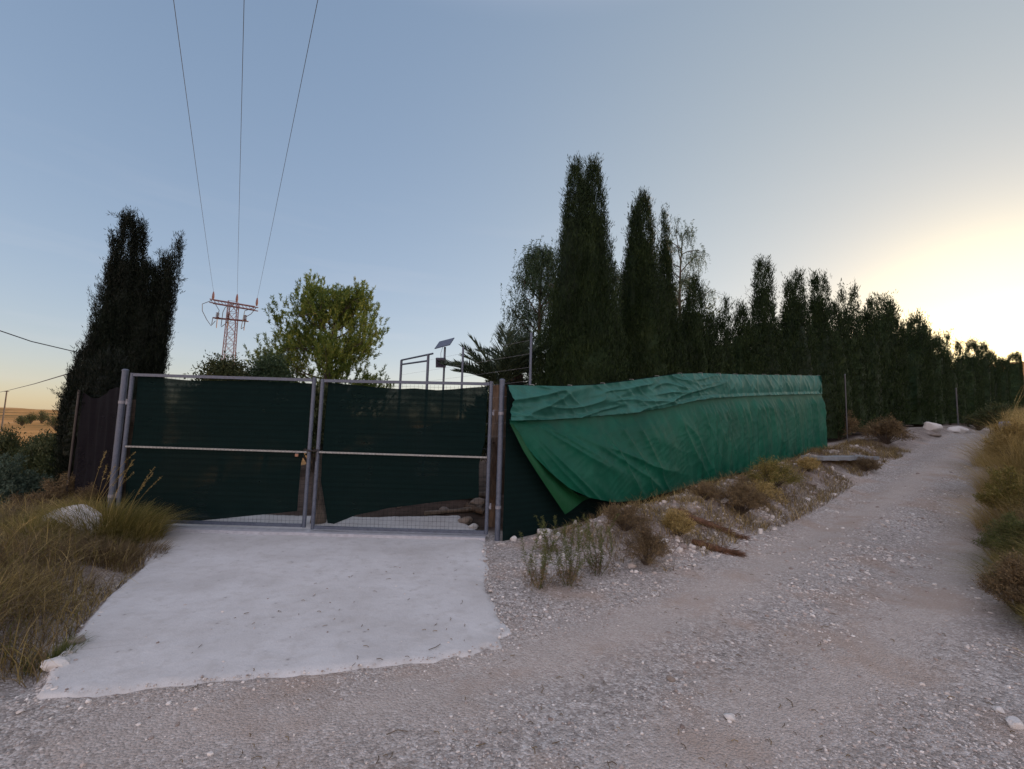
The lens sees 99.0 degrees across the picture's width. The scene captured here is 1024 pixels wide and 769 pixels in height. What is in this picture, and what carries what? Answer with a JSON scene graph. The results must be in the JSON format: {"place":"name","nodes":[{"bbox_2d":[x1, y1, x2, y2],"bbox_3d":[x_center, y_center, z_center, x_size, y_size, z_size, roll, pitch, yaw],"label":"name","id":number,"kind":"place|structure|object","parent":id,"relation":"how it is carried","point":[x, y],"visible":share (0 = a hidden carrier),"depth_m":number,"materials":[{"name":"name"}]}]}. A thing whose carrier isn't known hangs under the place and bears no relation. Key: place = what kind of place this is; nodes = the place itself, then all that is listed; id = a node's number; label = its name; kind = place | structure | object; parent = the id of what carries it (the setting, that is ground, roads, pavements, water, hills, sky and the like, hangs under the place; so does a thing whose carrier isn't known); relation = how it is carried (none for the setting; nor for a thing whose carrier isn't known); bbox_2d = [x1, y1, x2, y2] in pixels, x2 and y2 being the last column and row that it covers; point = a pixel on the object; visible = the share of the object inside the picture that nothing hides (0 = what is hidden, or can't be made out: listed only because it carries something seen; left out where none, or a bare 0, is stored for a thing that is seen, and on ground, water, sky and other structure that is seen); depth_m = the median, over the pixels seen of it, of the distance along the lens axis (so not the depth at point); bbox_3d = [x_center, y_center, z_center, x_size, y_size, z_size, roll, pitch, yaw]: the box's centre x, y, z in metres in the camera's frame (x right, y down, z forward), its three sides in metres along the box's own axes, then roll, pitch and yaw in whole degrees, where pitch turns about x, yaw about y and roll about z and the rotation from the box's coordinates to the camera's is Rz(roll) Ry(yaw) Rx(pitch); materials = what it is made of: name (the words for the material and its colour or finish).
{"place":"outdoors","nodes":[
{"label":"outdoors","id":0,"kind":"place"},
{"bbox_2d":[36,515,510,699],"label":"driveway","id":1,"kind":"structure","parent":0,"point":[208,578],"depth_m":3.62,"materials":[{"name":"concrete"}]},
{"bbox_2d":[166,525,485,541],"bbox_3d":[-2.963,2.068,6.028,5.200,0.105,0.293,2,-5,0],"label":"threshold","id":2,"kind":"object","parent":1,"relation":"on","point":[310,532],"visible":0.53,"depth_m":5.95,"materials":[{"name":"concrete"}]},
{"bbox_2d":[0,361,1023,768],"bbox_3d":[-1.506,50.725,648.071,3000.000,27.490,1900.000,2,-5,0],"label":"ground","id":3,"kind":"structure","parent":0,"point":[910,621],"depth_m":2.83,"materials":[{"name":"grey gravel"}]},
{"bbox_2d":[0,451,53,504],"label":"bush","id":4,"kind":"object","parent":3,"relation":"on","point":[11,481],"visible":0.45,"depth_m":8.78,"materials":[{"name":"green plant"}]},
{"bbox_2d":[0,422,58,476],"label":"bush","id":5,"kind":"object","parent":3,"relation":"on","point":[8,442],"visible":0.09,"depth_m":14.51,"materials":[{"name":"green plant"}]},
{"bbox_2d":[0,428,59,505],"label":"bush","id":6,"kind":"object","parent":3,"relation":"on","point":[41,460],"visible":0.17,"depth_m":10.61,"materials":[{"name":"green plant"}]},
{"bbox_2d":[3,488,60,512],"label":"bush","id":7,"kind":"object","parent":3,"relation":"on","point":[12,498],"visible":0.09,"depth_m":6.79,"materials":[{"name":"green plant"}]},
{"bbox_2d":[0,516,82,573],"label":"grass tuft","id":8,"kind":"object","parent":3,"relation":"on","point":[24,525],"visible":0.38,"depth_m":4.21,"materials":[{"name":"green plant"}]},
{"bbox_2d":[20,471,76,508],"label":"bush","id":9,"kind":"object","parent":3,"relation":"on","point":[58,491],"visible":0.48,"depth_m":6.90,"materials":[{"name":"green plant"}]},
{"bbox_2d":[0,561,101,617],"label":"grass tuft","id":10,"kind":"object","parent":3,"relation":"on","point":[15,576],"visible":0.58,"depth_m":3.56,"materials":[{"name":"green plant"}]},
{"bbox_2d":[13,630,93,675],"bbox_3d":[-3.032,1.784,2.894,0.455,0.220,0.420,2,-5,0],"label":"grass tuft","id":11,"kind":"object","parent":3,"relation":"on","point":[57,652],"visible":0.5,"depth_m":2.90,"materials":[{"name":"brown plant"}]},
{"bbox_2d":[40,656,70,671],"bbox_3d":[-2.865,1.762,2.756,0.183,0.081,0.096,2,-5,0],"label":"stone","id":12,"kind":"object","parent":3,"relation":"on","point":[51,663],"visible":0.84,"depth_m":2.72,"materials":[{"name":"stone"}]},
{"bbox_2d":[0,510,114,550],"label":"grass tuft","id":13,"kind":"object","parent":3,"relation":"on","point":[21,530],"visible":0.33,"depth_m":4.85,"materials":[{"name":"green plant"}]},
{"bbox_2d":[41,504,100,533],"bbox_3d":[-5.450,1.742,5.395,1.075,0.518,0.504,-1,-6,28],"label":"rock","id":14,"kind":"object","parent":3,"relation":"on","point":[82,506],"visible":0.2,"depth_m":5.27,"materials":[{"name":"stone"}]},
{"bbox_2d":[63,482,98,505],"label":"bush","id":15,"kind":"object","parent":3,"relation":"on","point":[86,495],"visible":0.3,"depth_m":6.46,"materials":[{"name":"brown plant"}]},
{"bbox_2d":[0,491,177,687],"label":"grass","id":16,"kind":"structure","parent":3,"relation":"on","point":[17,610],"depth_m":3.80,"materials":[{"name":"green plant"}]},
{"bbox_2d":[65,387,127,508],"bbox_3d":[-6.398,1.162,6.683,1.744,2.235,0.115,-1,-6,28],"label":"side fence","id":17,"kind":"object","parent":3,"relation":"on","point":[96,431],"visible":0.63,"depth_m":6.78,"materials":[{"name":"brown metal"}]},
{"bbox_2d":[6,451,198,549],"bbox_3d":[-5.058,1.438,5.461,2.380,1.238,1.857,2,-5,0],"label":"grass tuft","id":18,"kind":"object","parent":3,"relation":"on","point":[113,514],"visible":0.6,"depth_m":5.38,"materials":[{"name":"green plant"}]},
{"bbox_2d":[47,205,187,488],"bbox_3d":[-7.767,-0.653,8.762,3.980,6.782,1.923,-3,-7,42],"label":"cypress tree","id":19,"kind":"object","parent":3,"relation":"on","point":[131,325],"visible":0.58,"depth_m":9.31,"materials":[{"name":"green plant"}]},
{"bbox_2d":[50,532,184,573],"bbox_3d":[-4.401,1.832,4.854,1.363,0.408,1.188,2,-5,0],"label":"grass tuft","id":20,"kind":"object","parent":3,"relation":"on","point":[157,548],"visible":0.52,"depth_m":4.81,"materials":[{"name":"plant"}]},
{"bbox_2d":[107,369,129,506],"bbox_3d":[-5.542,0.986,6.121,0.084,2.424,0.086,2,-5,0],"label":"gate post","id":21,"kind":"object","parent":3,"relation":"on","point":[120,418],"visible":0.77,"depth_m":6.13,"materials":[{"name":"metal"}]},
{"bbox_2d":[115,373,315,527],"bbox_3d":[-4.154,0.920,6.161,2.670,2.120,0.125,2,-5,0],"label":"gate leaf","id":22,"kind":"object","parent":21,"relation":"attached to","point":[211,450],"visible":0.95,"depth_m":6.15,"materials":[{"name":"metal"}]},
{"bbox_2d":[121,400,135,511],"bbox_3d":[-5.827,1.165,6.660,0.225,1.870,0.195,2,-5,0],"label":"gate post","id":23,"kind":"object","parent":3,"relation":"on","point":[131,427],"visible":0.12,"depth_m":6.63,"materials":[{"name":"metal"}]},
{"bbox_2d":[184,350,253,380],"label":"broadleaf tree","id":24,"kind":"object","parent":3,"relation":"on","point":[223,367],"visible":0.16,"depth_m":13.25,"materials":[{"name":"green plant"}]},
{"bbox_2d":[202,292,258,366],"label":"pylon","id":25,"kind":"object","parent":3,"relation":"on","point":[229,306],"visible":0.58,"depth_m":40.36,"materials":[{"name":"metal"}]},
{"bbox_2d":[238,347,297,382],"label":"broadleaf tree","id":26,"kind":"object","parent":3,"relation":"on","point":[269,367],"visible":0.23,"depth_m":14.26,"materials":[{"name":"green plant"}]},
{"bbox_2d":[303,380,327,472],"bbox_3d":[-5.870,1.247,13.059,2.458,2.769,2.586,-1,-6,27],"label":"gate post","id":27,"kind":"object","parent":3,"relation":"on","point":[315,420],"visible":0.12,"depth_m":12.57,"materials":[{"name":"grey metal"}]},
{"bbox_2d":[310,453,326,523],"bbox_3d":[-2.960,1.607,6.735,0.268,1.179,0.236,-4,-7,45],"label":"tree stump","id":28,"kind":"object","parent":3,"relation":"on","point":[320,518],"visible":0.38,"depth_m":6.64,"materials":[{"name":"brown wood"}]},
{"bbox_2d":[243,268,394,455],"bbox_3d":[-8.179,-0.783,18.345,6.597,7.980,6.247,4,-6,-24],"label":"broadleaf tree","id":29,"kind":"object","parent":3,"relation":"on","point":[338,304],"visible":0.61,"depth_m":17.42,"materials":[{"name":"green plant"}]},
{"bbox_2d":[434,338,453,389],"bbox_3d":[-1.483,0.668,9.173,0.371,3.390,0.313,0,-5,14],"label":"solar lamp","id":30,"kind":"object","parent":3,"relation":"on","point":[444,343],"visible":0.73,"depth_m":9.23,"materials":[{"name":"metal"}]},
{"bbox_2d":[425,506,481,515],"bbox_3d":[-0.970,2.090,7.237,0.935,0.151,0.078,3,-5,-12],"label":"log","id":31,"kind":"object","parent":3,"relation":"on","point":[464,509],"visible":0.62,"depth_m":7.20,"materials":[{"name":"brown wood"}]},
{"bbox_2d":[399,332,532,449],"bbox_3d":[-1.183,0.814,8.357,0.131,3.138,4.135,7,-7,-43],"label":"pen fence","id":32,"kind":"object","parent":3,"relation":"on","point":[462,365],"visible":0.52,"depth_m":8.18,"materials":[{"name":"metal"}]},
{"bbox_2d":[484,437,497,526],"bbox_3d":[-0.304,1.530,6.827,0.251,1.423,0.216,6,-7,-42],"label":"post","id":33,"kind":"object","parent":3,"relation":"on","point":[493,477],"visible":0.56,"depth_m":6.76,"materials":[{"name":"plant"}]},
{"bbox_2d":[438,322,545,493],"bbox_3d":[-0.303,0.586,8.931,2.592,3.407,2.475,2,-5,0],"label":"palm tree","id":34,"kind":"object","parent":3,"relation":"on","point":[510,363],"visible":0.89,"depth_m":8.68,"materials":[{"name":"green plant"}]},
{"bbox_2d":[480,372,510,463],"bbox_3d":[-0.280,1.014,10.404,2.104,2.756,2.066,2,-5,0],"label":"bush","id":35,"kind":"object","parent":3,"relation":"on","point":[484,453],"visible":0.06,"depth_m":10.06,"materials":[{"name":"green plant"}]},
{"bbox_2d":[495,379,504,540],"bbox_3d":[-0.174,1.135,6.122,0.084,2.444,0.086,2,-5,0],"label":"gate post","id":36,"kind":"object","parent":3,"relation":"on","point":[499,460],"visible":0.91,"depth_m":6.10,"materials":[{"name":"metal"}]},
{"bbox_2d":[310,379,493,534],"bbox_3d":[-1.509,0.979,6.160,2.480,2.122,0.120,2,-5,0],"label":"gate leaf","id":37,"kind":"object","parent":36,"relation":"attached to","point":[384,448],"visible":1,"depth_m":6.16,"materials":[{"name":"metal"}]},
{"bbox_2d":[474,323,547,384],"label":"palm tree","id":38,"kind":"object","parent":3,"relation":"on","point":[517,338],"visible":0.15,"depth_m":9.81,"materials":[{"name":"green plant"}]},
{"bbox_2d":[490,236,559,384],"bbox_3d":[0.695,-0.700,11.124,2.523,6.252,2.589,2,-5,0],"label":"pepper tree","id":39,"kind":"object","parent":3,"relation":"on","point":[538,263],"visible":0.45,"depth_m":11.04,"materials":[{"name":"green plant"}]},
{"bbox_2d":[519,521,559,590],"bbox_3d":[0.253,1.704,4.344,0.400,0.690,0.499,6,-7,-37],"label":"weed","id":40,"kind":"object","parent":3,"relation":"on","point":[544,571],"visible":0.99,"depth_m":4.30,"materials":[{"name":"green plant"}]},
{"bbox_2d":[534,515,568,552],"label":"weed","id":41,"kind":"object","parent":3,"relation":"on","point":[548,546],"visible":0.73,"depth_m":5.48,"materials":[{"name":"green plant"}]},
{"bbox_2d":[546,517,586,588],"bbox_3d":[0.551,1.702,4.420,0.463,0.697,0.395,2,-5,0],"label":"weed","id":42,"kind":"object","parent":3,"relation":"on","point":[569,575],"visible":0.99,"depth_m":4.38,"materials":[{"name":"green plant"}]},
{"bbox_2d":[527,151,636,385],"bbox_3d":[1.396,-1.248,8.559,2.345,7.209,2.319,2,-5,0],"label":"cypress tree","id":43,"kind":"object","parent":3,"relation":"on","point":[581,338],"visible":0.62,"depth_m":8.24,"materials":[{"name":"green plant"}]},
{"bbox_2d":[576,513,621,576],"bbox_3d":[0.931,1.746,4.741,0.514,0.624,0.586,1,-5,11],"label":"weed","id":44,"kind":"object","parent":3,"relation":"on","point":[600,561],"visible":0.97,"depth_m":4.70,"materials":[{"name":"green plant"}]},
{"bbox_2d":[598,502,654,530],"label":"bush","id":45,"kind":"object","parent":3,"relation":"on","point":[624,517],"visible":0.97,"depth_m":5.63,"materials":[{"name":"brown plant"}]},
{"bbox_2d":[618,522,673,569],"bbox_3d":[1.513,1.797,4.918,0.653,0.509,0.636,2,-5,0],"label":"bush","id":46,"kind":"object","parent":3,"relation":"on","point":[646,539],"visible":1,"depth_m":4.88,"materials":[{"name":"brown plant"}]},
{"bbox_2d":[614,185,683,378],"bbox_3d":[2.836,-1.149,9.698,1.851,7.020,1.829,5,-6,-29],"label":"cypress tree","id":47,"kind":"object","parent":3,"relation":"on","point":[643,297],"visible":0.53,"depth_m":9.47,"materials":[{"name":"green plant"}]},
{"bbox_2d":[502,373,816,540],"bbox_3d":[4.710,1.035,9.873,12.200,3.596,0.098,6,-7,-37],"label":"wire fence","id":48,"kind":"object","parent":3,"relation":"on","point":[528,496],"visible":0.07,"depth_m":6.30,"materials":[{"name":"fabric"}]},
{"bbox_2d":[508,372,827,513],"bbox_3d":[4.827,0.774,9.709,12.279,3.128,0.458,6,-7,-37],"label":"tarp","id":49,"kind":"object","parent":48,"relation":"hanging from","point":[646,438],"visible":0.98,"depth_m":7.99,"materials":[{"name":"green fabric"}]},
{"bbox_2d":[656,203,691,373],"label":"cypress tree","id":50,"kind":"object","parent":3,"relation":"on","point":[667,261],"visible":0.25,"depth_m":10.16,"materials":[{"name":"green plant"}]},
{"bbox_2d":[658,504,700,536],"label":"bush","id":51,"kind":"object","parent":3,"relation":"on","point":[677,523],"visible":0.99,"depth_m":5.67,"materials":[{"name":"yellow plant"}]},
{"bbox_2d":[655,217,735,335],"bbox_3d":[5.989,-1.765,15.753,3.490,8.095,2.930,2,-5,0],"label":"pepper tree","id":52,"kind":"object","parent":3,"relation":"on","point":[689,264],"visible":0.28,"depth_m":15.52,"materials":[{"name":"green plant"}]},
{"bbox_2d":[677,269,718,372],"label":"cypress tree","id":53,"kind":"object","parent":3,"relation":"on","point":[694,331],"visible":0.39,"depth_m":10.78,"materials":[{"name":"green plant"}]},
{"bbox_2d":[687,480,726,499],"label":"bush","id":54,"kind":"object","parent":3,"relation":"on","point":[705,489],"visible":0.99,"depth_m":6.97,"materials":[{"name":"brown plant"}]},
{"bbox_2d":[678,508,749,540],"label":"palm frond","id":55,"kind":"object","parent":3,"relation":"on","point":[708,524],"visible":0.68,"depth_m":6.16,"materials":[{"name":"brown plant"}]},
{"bbox_2d":[703,305,725,373],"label":"cypress tree","id":56,"kind":"object","parent":3,"relation":"on","point":[712,318],"visible":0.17,"depth_m":11.22,"materials":[{"name":"green plant"}]},
{"bbox_2d":[531,444,899,573],"bbox_3d":[6.347,2.021,9.694,14.022,1.332,1.959,6,-7,-38],"label":"rubble","id":57,"kind":"object","parent":3,"relation":"on","point":[679,549],"visible":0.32,"depth_m":6.64,"materials":[{"name":"stone"}]},
{"bbox_2d":[691,538,750,557],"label":"palm frond","id":58,"kind":"object","parent":3,"relation":"on","point":[725,550],"visible":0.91,"depth_m":5.43,"materials":[{"name":"brown plant"}]},
{"bbox_2d":[710,292,737,373],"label":"cypress tree","id":59,"kind":"object","parent":3,"relation":"on","point":[726,355],"visible":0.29,"depth_m":11.64,"materials":[{"name":"green plant"}]},
{"bbox_2d":[714,473,775,515],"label":"bush","id":60,"kind":"object","parent":3,"relation":"on","point":[739,495],"visible":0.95,"depth_m":6.91,"materials":[{"name":"brown plant"}]},
{"bbox_2d":[727,298,770,374],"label":"cypress tree","id":61,"kind":"object","parent":3,"relation":"on","point":[747,346],"visible":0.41,"depth_m":12.26,"materials":[{"name":"green plant"}]},
{"bbox_2d":[738,477,789,504],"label":"bush","id":62,"kind":"object","parent":3,"relation":"on","point":[766,489],"visible":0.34,"depth_m":7.58,"materials":[{"name":"plant"}]},
{"bbox_2d":[745,253,800,374],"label":"cypress tree","id":63,"kind":"object","parent":3,"relation":"on","point":[763,312],"visible":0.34,"depth_m":13.07,"materials":[{"name":"green plant"}]},
{"bbox_2d":[739,455,808,488],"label":"bush","id":64,"kind":"object","parent":3,"relation":"on","point":[770,474],"visible":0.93,"depth_m":8.23,"materials":[{"name":"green plant"}]},
{"bbox_2d":[776,265,825,401],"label":"cypress tree","id":65,"kind":"object","parent":3,"relation":"on","point":[794,322],"visible":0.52,"depth_m":14.39,"materials":[{"name":"green plant"}]},
{"bbox_2d":[795,455,821,471],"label":"bush","id":66,"kind":"object","parent":3,"relation":"on","point":[810,464],"visible":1,"depth_m":9.72,"materials":[{"name":"yellow plant"}]},
{"bbox_2d":[805,267,849,438],"bbox_3d":[11.015,-1.139,15.981,2.324,6.681,1.800,6,-7,-37],"label":"cypress tree","id":67,"kind":"object","parent":3,"relation":"on","point":[831,390],"visible":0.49,"depth_m":15.50,"materials":[{"name":"green plant"}]},
{"bbox_2d":[801,455,878,463],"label":"concrete slab","id":68,"kind":"structure","parent":3,"relation":"on","point":[837,458],"depth_m":10.99,"materials":[{"name":"grey concrete"}]},
{"bbox_2d":[819,268,862,438],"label":"cypress tree","id":69,"kind":"object","parent":3,"relation":"on","point":[840,327],"visible":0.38,"depth_m":16.62,"materials":[{"name":"green plant"}]},
{"bbox_2d":[837,410,863,439],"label":"bush","id":70,"kind":"object","parent":3,"relation":"on","point":[851,424],"visible":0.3,"depth_m":15.62,"materials":[{"name":"brown plant"}]},
{"bbox_2d":[834,278,878,435],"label":"cypress tree","id":71,"kind":"object","parent":3,"relation":"on","point":[864,397],"visible":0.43,"depth_m":17.74,"materials":[{"name":"green plant"}]},
{"bbox_2d":[850,455,881,471],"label":"bush","id":72,"kind":"object","parent":3,"relation":"on","point":[871,464],"visible":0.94,"depth_m":11.06,"materials":[{"name":"brown plant"}]},
{"bbox_2d":[856,292,891,428],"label":"cypress tree","id":73,"kind":"object","parent":3,"relation":"on","point":[871,331],"visible":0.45,"depth_m":19.22,"materials":[{"name":"green plant"}]},
{"bbox_2d":[856,413,918,443],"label":"bush","id":74,"kind":"object","parent":3,"relation":"on","point":[886,431],"visible":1,"depth_m":14.90,"materials":[{"name":"brown plant"}]},
{"bbox_2d":[871,291,912,425],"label":"cypress tree","id":75,"kind":"object","parent":3,"relation":"on","point":[895,338],"visible":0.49,"depth_m":21.04,"materials":[{"name":"green plant"}]},
{"bbox_2d":[905,306,942,426],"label":"cypress tree","id":76,"kind":"object","parent":3,"relation":"on","point":[922,360],"visible":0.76,"depth_m":24.58,"materials":[{"name":"green plant"}]},
{"bbox_2d":[923,422,942,431],"bbox_3d":[19.607,2.034,20.343,0.833,0.596,0.579,2,-5,0],"label":"stone","id":77,"kind":"object","parent":3,"relation":"on","point":[933,427],"visible":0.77,"depth_m":20.18,"materials":[{"name":"stone"}]},
{"bbox_2d":[932,329,954,424],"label":"cypress tree","id":78,"kind":"object","parent":3,"relation":"on","point":[946,396],"visible":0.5,"depth_m":28.12,"materials":[{"name":"green plant"}]},
{"bbox_2d":[943,328,964,424],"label":"cypress tree","id":79,"kind":"object","parent":3,"relation":"on","point":[955,375],"visible":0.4,"depth_m":31.24,"materials":[{"name":"green plant"}]},
{"bbox_2d":[903,532,1023,589],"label":"grass tuft","id":80,"kind":"object","parent":3,"relation":"on","point":[986,561],"visible":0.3,"depth_m":4.47,"materials":[{"name":"green plant"}]},
{"bbox_2d":[910,463,1023,532],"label":"grass tuft","id":81,"kind":"object","parent":3,"relation":"on","point":[988,515],"visible":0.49,"depth_m":6.51,"materials":[{"name":"green plant"}]},
{"bbox_2d":[911,415,1023,494],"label":"grass tuft","id":82,"kind":"object","parent":3,"relation":"on","point":[1015,461],"visible":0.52,"depth_m":8.44,"materials":[{"name":"green plant"}]},
{"bbox_2d":[914,387,1023,466],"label":"grass tuft","id":83,"kind":"object","parent":3,"relation":"on","point":[983,453],"visible":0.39,"depth_m":11.28,"materials":[{"name":"plant"}]},
{"bbox_2d":[952,337,995,424],"bbox_3d":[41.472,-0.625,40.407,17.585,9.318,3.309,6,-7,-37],"label":"cypress tree","id":84,"kind":"object","parent":3,"relation":"on","point":[978,386],"visible":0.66,"depth_m":37.49,"materials":[{"name":"green plant"}]},
{"bbox_2d":[958,411,989,430],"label":"bush","id":85,"kind":"object","parent":3,"relation":"on","point":[972,424],"visible":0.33,"depth_m":27.75,"materials":[{"name":"green plant"}]},
{"bbox_2d":[926,500,1023,560],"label":"grass tuft","id":86,"kind":"object","parent":3,"relation":"on","point":[980,547],"visible":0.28,"depth_m":5.37,"materials":[{"name":"green plant"}]},
{"bbox_2d":[968,396,1015,428],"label":"bush","id":87,"kind":"object","parent":3,"relation":"on","point":[983,415],"visible":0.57,"depth_m":23.32,"materials":[{"name":"green plant"}]},
{"bbox_2d":[984,350,1003,422],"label":"cypress tree","id":88,"kind":"object","parent":3,"relation":"on","point":[997,377],"visible":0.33,"depth_m":47.39,"materials":[{"name":"green plant"}]},
{"bbox_2d":[969,510,1023,554],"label":"bush","id":89,"kind":"object","parent":3,"relation":"on","point":[1010,518],"visible":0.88,"depth_m":4.97,"materials":[{"name":"green plant"}]},
{"bbox_2d":[970,546,1023,614],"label":"bush","id":90,"kind":"object","parent":3,"relation":"on","point":[1010,574],"visible":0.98,"depth_m":3.76,"materials":[{"name":"brown plant"}]},
{"bbox_2d":[972,462,1023,515],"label":"bush","id":91,"kind":"object","parent":3,"relation":"on","point":[996,488],"visible":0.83,"depth_m":6.49,"materials":[{"name":"green plant"}]},
{"bbox_2d":[978,410,1023,465],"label":"bush","id":92,"kind":"object","parent":3,"relation":"on","point":[999,435],"visible":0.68,"depth_m":8.91,"materials":[{"name":"brown plant"}]},
{"bbox_2d":[981,404,1023,669],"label":"grass","id":93,"kind":"structure","parent":3,"relation":"on","point":[1013,499],"depth_m":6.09,"materials":[{"name":"green plant"}]},
{"bbox_2d":[998,356,1012,409],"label":"cypress tree","id":94,"kind":"object","parent":3,"relation":"on","point":[1006,386],"visible":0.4,"depth_m":54.82,"materials":[{"name":"green plant"}]},
{"bbox_2d":[1001,350,1023,409],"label":"cypress tree","id":95,"kind":"object","parent":3,"relation":"on","point":[1016,376],"visible":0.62,"depth_m":67.64,"materials":[{"name":"green plant"}]},
{"bbox_2d":[1005,716,1023,729],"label":"stone","id":96,"kind":"object","parent":3,"relation":"on","point":[1013,722],"visible":1,"depth_m":2.39,"materials":[{"name":"stone"}]},
{"bbox_2d":[0,0,1023,409],"label":"sky","id":97,"kind":"structure","parent":0,"point":[878,145],"materials":[{"name":"blue"}]},
{"bbox_2d":[180,504,1014,768],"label":"twig litter","id":98,"kind":"object","parent":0,"point":[592,690],"visible":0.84,"depth_m":2.58,"materials":[{"name":"brown wood"}]},
{"bbox_2d":[550,438,911,571],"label":"grass","id":99,"kind":"structure","parent":0,"point":[819,451],"depth_m":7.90,"materials":[{"name":"brown plant"}]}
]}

